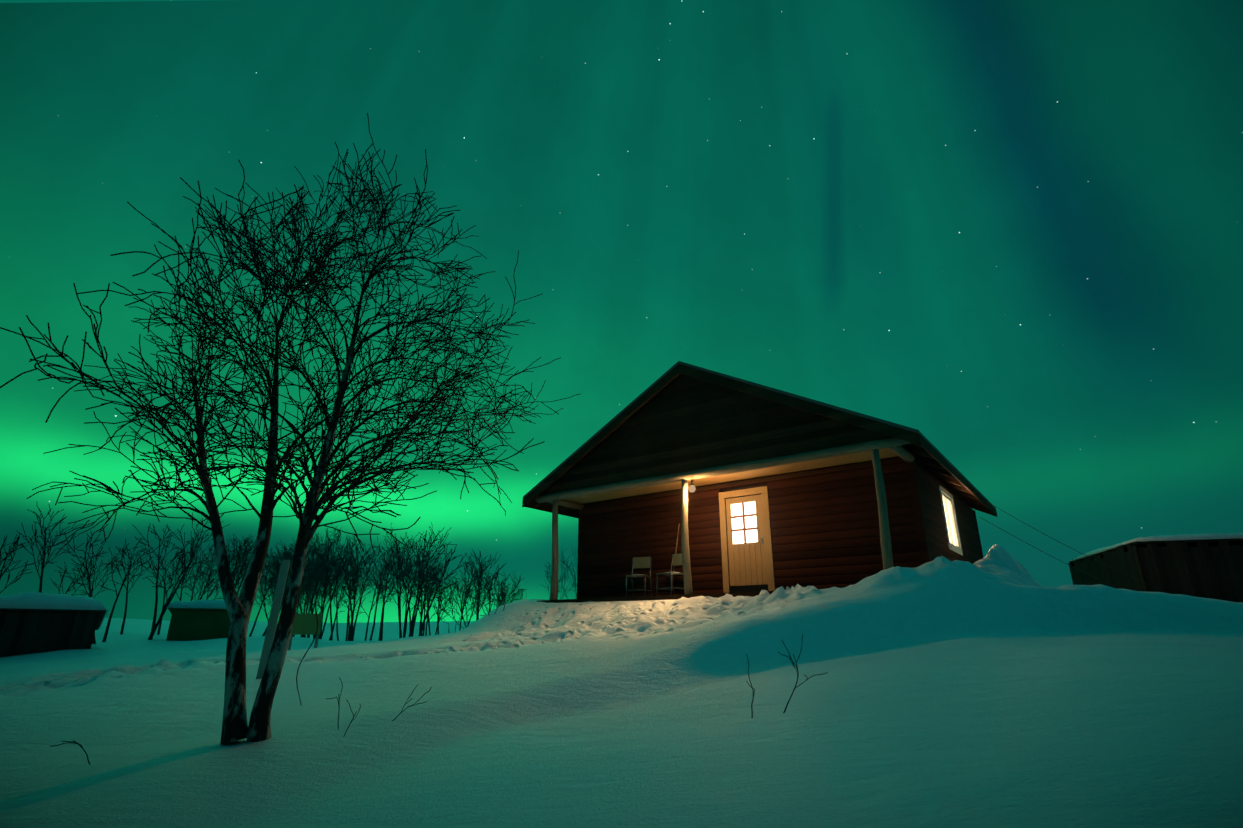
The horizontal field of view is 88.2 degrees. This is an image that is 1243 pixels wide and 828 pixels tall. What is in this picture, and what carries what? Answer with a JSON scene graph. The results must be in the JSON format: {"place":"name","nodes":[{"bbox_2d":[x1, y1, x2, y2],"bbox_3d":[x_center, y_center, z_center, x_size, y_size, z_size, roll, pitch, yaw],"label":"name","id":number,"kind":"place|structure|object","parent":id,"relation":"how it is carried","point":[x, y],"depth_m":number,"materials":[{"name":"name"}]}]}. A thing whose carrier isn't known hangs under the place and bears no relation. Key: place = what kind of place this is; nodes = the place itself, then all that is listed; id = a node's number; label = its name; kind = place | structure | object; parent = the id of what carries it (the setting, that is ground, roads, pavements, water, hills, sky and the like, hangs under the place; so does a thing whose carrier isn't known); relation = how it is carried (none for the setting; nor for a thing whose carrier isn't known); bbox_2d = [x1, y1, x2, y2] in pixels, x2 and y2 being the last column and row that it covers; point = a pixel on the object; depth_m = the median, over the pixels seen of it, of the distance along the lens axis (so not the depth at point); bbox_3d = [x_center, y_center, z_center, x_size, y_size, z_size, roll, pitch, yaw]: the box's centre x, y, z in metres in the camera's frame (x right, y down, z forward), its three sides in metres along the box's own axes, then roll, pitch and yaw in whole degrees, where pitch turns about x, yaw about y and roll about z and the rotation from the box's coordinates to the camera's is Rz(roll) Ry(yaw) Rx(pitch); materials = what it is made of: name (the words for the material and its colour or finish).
{"place":"outdoors","nodes":[
{"label":"outdoors","id":0,"kind":"place"},
{"bbox_2d":[0,544,1242,827],"bbox_3d":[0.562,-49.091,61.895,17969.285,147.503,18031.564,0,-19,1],"label":"snow ground","id":1,"kind":"structure","parent":0,"point":[996,684],"depth_m":5.37,"materials":[{"name":"white snow"}]},
{"bbox_2d":[0,608,105,657],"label":"shed","id":2,"kind":"structure","parent":1,"relation":"on","point":[27,631],"depth_m":20.03,"materials":[{"name":"brown wood"}]},
{"bbox_2d":[0,591,107,628],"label":"snow on roof","id":3,"kind":"structure","parent":2,"relation":"on","point":[33,600],"depth_m":20.23,"materials":[{"name":"white snow"}]},
{"bbox_2d":[166,608,230,640],"bbox_3d":[-17.526,9.316,26.865,2.660,2.184,2.360,10,-22,-28],"label":"green hut","id":4,"kind":"object","parent":1,"relation":"on","point":[190,624],"depth_m":26.07,"materials":[{"name":"green wood"}]},
{"bbox_2d":[167,599,226,612],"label":"snow","id":5,"kind":"structure","parent":4,"relation":"on","point":[215,604],"depth_m":26.25,"materials":[{"name":"white snow"}]},
{"bbox_2d":[256,559,289,678],"bbox_3d":[-4.484,2.758,8.210,0.101,1.756,0.024,9,-21,-17],"label":"leaning board","id":6,"kind":"object","parent":1,"relation":"on","point":[275,609],"depth_m":8.25,"materials":[{"name":"grey wood"}]},
{"bbox_2d":[0,505,577,643],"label":"background trees","id":7,"kind":"object","parent":1,"relation":"on","point":[321,571],"depth_m":35.33,"materials":[{"name":"grey"}]},
{"bbox_2d":[0,113,580,743],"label":"birch","id":8,"kind":"object","parent":1,"relation":"on","point":[320,493],"depth_m":5.61,"materials":[{"name":"brown plant"}]},
{"bbox_2d":[287,611,321,649],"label":"sign posts","id":9,"kind":"object","parent":1,"relation":"on","point":[315,644],"depth_m":17.36,"materials":[{"name":"wood"}]},
{"bbox_2d":[291,614,322,634],"bbox_3d":[-8.559,5.701,17.407,0.760,0.540,0.040,8,-21,-23],"label":"sign board","id":10,"kind":"object","parent":1,"relation":"on","point":[304,624],"depth_m":17.39,"materials":[{"name":"green wood"}]},
{"bbox_2d":[296,609,825,736],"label":"twigs","id":11,"kind":"object","parent":1,"relation":"on","point":[793,663],"depth_m":5.03,"materials":[{"name":"brown plant"}]},
{"bbox_2d":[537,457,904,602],"bbox_3d":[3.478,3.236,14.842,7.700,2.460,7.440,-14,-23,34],"label":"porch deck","id":12,"kind":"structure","parent":1,"relation":"on","point":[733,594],"depth_m":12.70,"materials":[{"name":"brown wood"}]},
{"bbox_2d":[626,557,652,596],"bbox_3d":[0.369,3.408,13.377,0.439,0.865,0.552,-6,-20,17],"label":"chair frame","id":13,"kind":"object","parent":12,"relation":"on","point":[645,581],"depth_m":13.42,"materials":[{"name":"silver metal"}]},
{"bbox_2d":[626,557,650,577],"bbox_3d":[0.366,3.191,13.443,0.420,0.428,0.492,-6,-20,17],"label":"porch chair","id":14,"kind":"object","parent":13,"relation":"on","point":[641,562],"depth_m":13.67,"materials":[{"name":"beige"}]},
{"bbox_2d":[632,572,679,577],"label":"chair seats","id":15,"kind":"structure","parent":14,"relation":"attached to","point":[644,576],"depth_m":13.26,"materials":[{"name":"beige wood"}]},
{"bbox_2d":[656,555,683,595],"bbox_3d":[1.026,3.222,12.836,0.552,0.865,0.439,16,-25,-39],"label":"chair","id":16,"kind":"object","parent":12,"relation":"on","point":[671,587],"depth_m":12.75,"materials":[{"name":"silver metal"}]},
{"bbox_2d":[656,553,682,574],"bbox_3d":[1.019,3.006,12.905,0.492,0.428,0.420,16,-25,-39],"label":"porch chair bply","id":17,"kind":"object","parent":16,"relation":"on","point":[677,559],"depth_m":13.10,"materials":[{"name":"beige"}]},
{"bbox_2d":[670,523,679,594],"bbox_3d":[1.114,3.043,13.376,0.334,1.555,0.025,15,-24,-36],"label":"leaning pole","id":18,"kind":"object","parent":12,"relation":"on","point":[675,552],"depth_m":13.47,"materials":[{"name":"brown wood"}]},
{"bbox_2d":[550,449,893,599],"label":"porch posts","id":19,"kind":"object","parent":12,"relation":"on","point":[886,549],"depth_m":11.90,"materials":[{"name":"white wood"}]},
{"bbox_2d":[546,374,973,507],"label":"cabin gable boards","id":20,"kind":"object","parent":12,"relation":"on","point":[682,423],"depth_m":12.61,"materials":[{"name":"brown wood"}]},
{"bbox_2d":[522,364,997,517],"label":"roof trim","id":21,"kind":"structure","parent":20,"relation":"on","point":[931,460],"depth_m":12.97,"materials":[{"name":"brown wood"}]},
{"bbox_2d":[523,361,995,508],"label":"roof","id":22,"kind":"structure","parent":21,"relation":"on","point":[778,391],"depth_m":11.99,"materials":[{"name":"grey"}]},
{"bbox_2d":[980,501,1160,589],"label":"cables","id":23,"kind":"object","parent":22,"relation":"hanging from","point":[1067,546],"depth_m":13.61,"materials":[{"name":"black plastic"}]},
{"bbox_2d":[577,460,983,598],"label":"cabin walls","id":24,"kind":"structure","parent":12,"relation":"on","point":[825,530],"depth_m":12.30,"materials":[{"name":"red wood"}]},
{"bbox_2d":[536,437,914,509],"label":"porch beam","id":25,"kind":"structure","parent":24,"relation":"attached to","point":[893,444],"depth_m":11.90,"materials":[{"name":"wood"}]},
{"bbox_2d":[688,485,695,491],"bbox_3d":[1.355,1.440,12.334,0.140,0.140,0.140,-14,-23,34],"label":"porch light","id":26,"kind":"object","parent":25,"relation":"attached to","point":[691,488],"depth_m":12.29,"materials":[{"name":"white glass"}]},
{"bbox_2d":[719,486,774,592],"bbox_3d":[2.470,2.534,12.715,1.080,2.100,0.062,-14,-23,34],"label":"door casing","id":27,"kind":"structure","parent":24,"relation":"attached to","point":[763,490],"depth_m":12.76,"materials":[{"name":"beige wood"}]},
{"bbox_2d":[726,494,767,585],"bbox_3d":[2.489,2.505,12.752,0.814,1.740,0.038,-14,-23,34],"label":"door leaf","id":28,"kind":"object","parent":27,"relation":"in","point":[747,564],"depth_m":12.65,"materials":[{"name":"beige wood"}]},
{"bbox_2d":[731,503,756,542],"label":"window muntins","id":29,"kind":"object","parent":28,"relation":"attached to","point":[743,515],"depth_m":12.87,"materials":[{"name":"wood"}]},
{"bbox_2d":[725,507,762,580],"bbox_3d":[2.435,2.531,12.721,0.781,1.490,0.061,-14,-23,34],"label":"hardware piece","id":30,"kind":"object","parent":28,"relation":"attached to","point":[761,539],"depth_m":12.54,"materials":[{"name":"metal"}]},
{"bbox_2d":[731,501,757,543],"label":"window panes","id":31,"kind":"structure","parent":28,"relation":"in","point":[750,521],"depth_m":12.88,"materials":[{"name":"white glass"}]},
{"bbox_2d":[939,485,962,554],"bbox_3d":[6.651,2.170,12.993,0.095,1.250,1.300,-14,-23,34],"label":"side window frame","id":32,"kind":"object","parent":24,"relation":"attached to","point":[945,495],"depth_m":13.10,"materials":[{"name":"white wood"}]},
{"bbox_2d":[943,498,955,545],"bbox_3d":[6.606,2.181,13.025,0.008,1.030,1.080,-14,-23,34],"label":"lit window","id":33,"kind":"structure","parent":32,"relation":"attached to","point":[950,522],"depth_m":13.29,"materials":[{"name":"white glass"}]},
{"bbox_2d":[1068,538,1242,602],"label":"shed","id":34,"kind":"structure","parent":1,"relation":"on","point":[1209,568],"depth_m":12.95,"materials":[{"name":"brown wood"}]},
{"bbox_2d":[1068,532,1242,561],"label":"snow on roof","id":35,"kind":"structure","parent":34,"relation":"on","point":[1200,536],"depth_m":13.20,"materials":[{"name":"white snow"}]},
{"bbox_2d":[0,0,1242,622],"label":"sky","id":36,"kind":"structure","parent":0,"point":[1008,234],"materials":[{"name":"green"}]},
{"bbox_2d":[564,448,897,503],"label":"porch ceiling","id":37,"kind":"structure","parent":0,"point":[834,461],"depth_m":12.79,"materials":[{"name":"beige wood"}]},
{"bbox_2d":[730,584,768,591],"bbox_3d":[2.486,3.404,12.438,0.812,0.155,0.046,-14,-23,34],"label":"door kick plate","id":38,"kind":"object","parent":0,"point":[749,588],"depth_m":12.43,"materials":[{"name":"black metal"}]}
]}

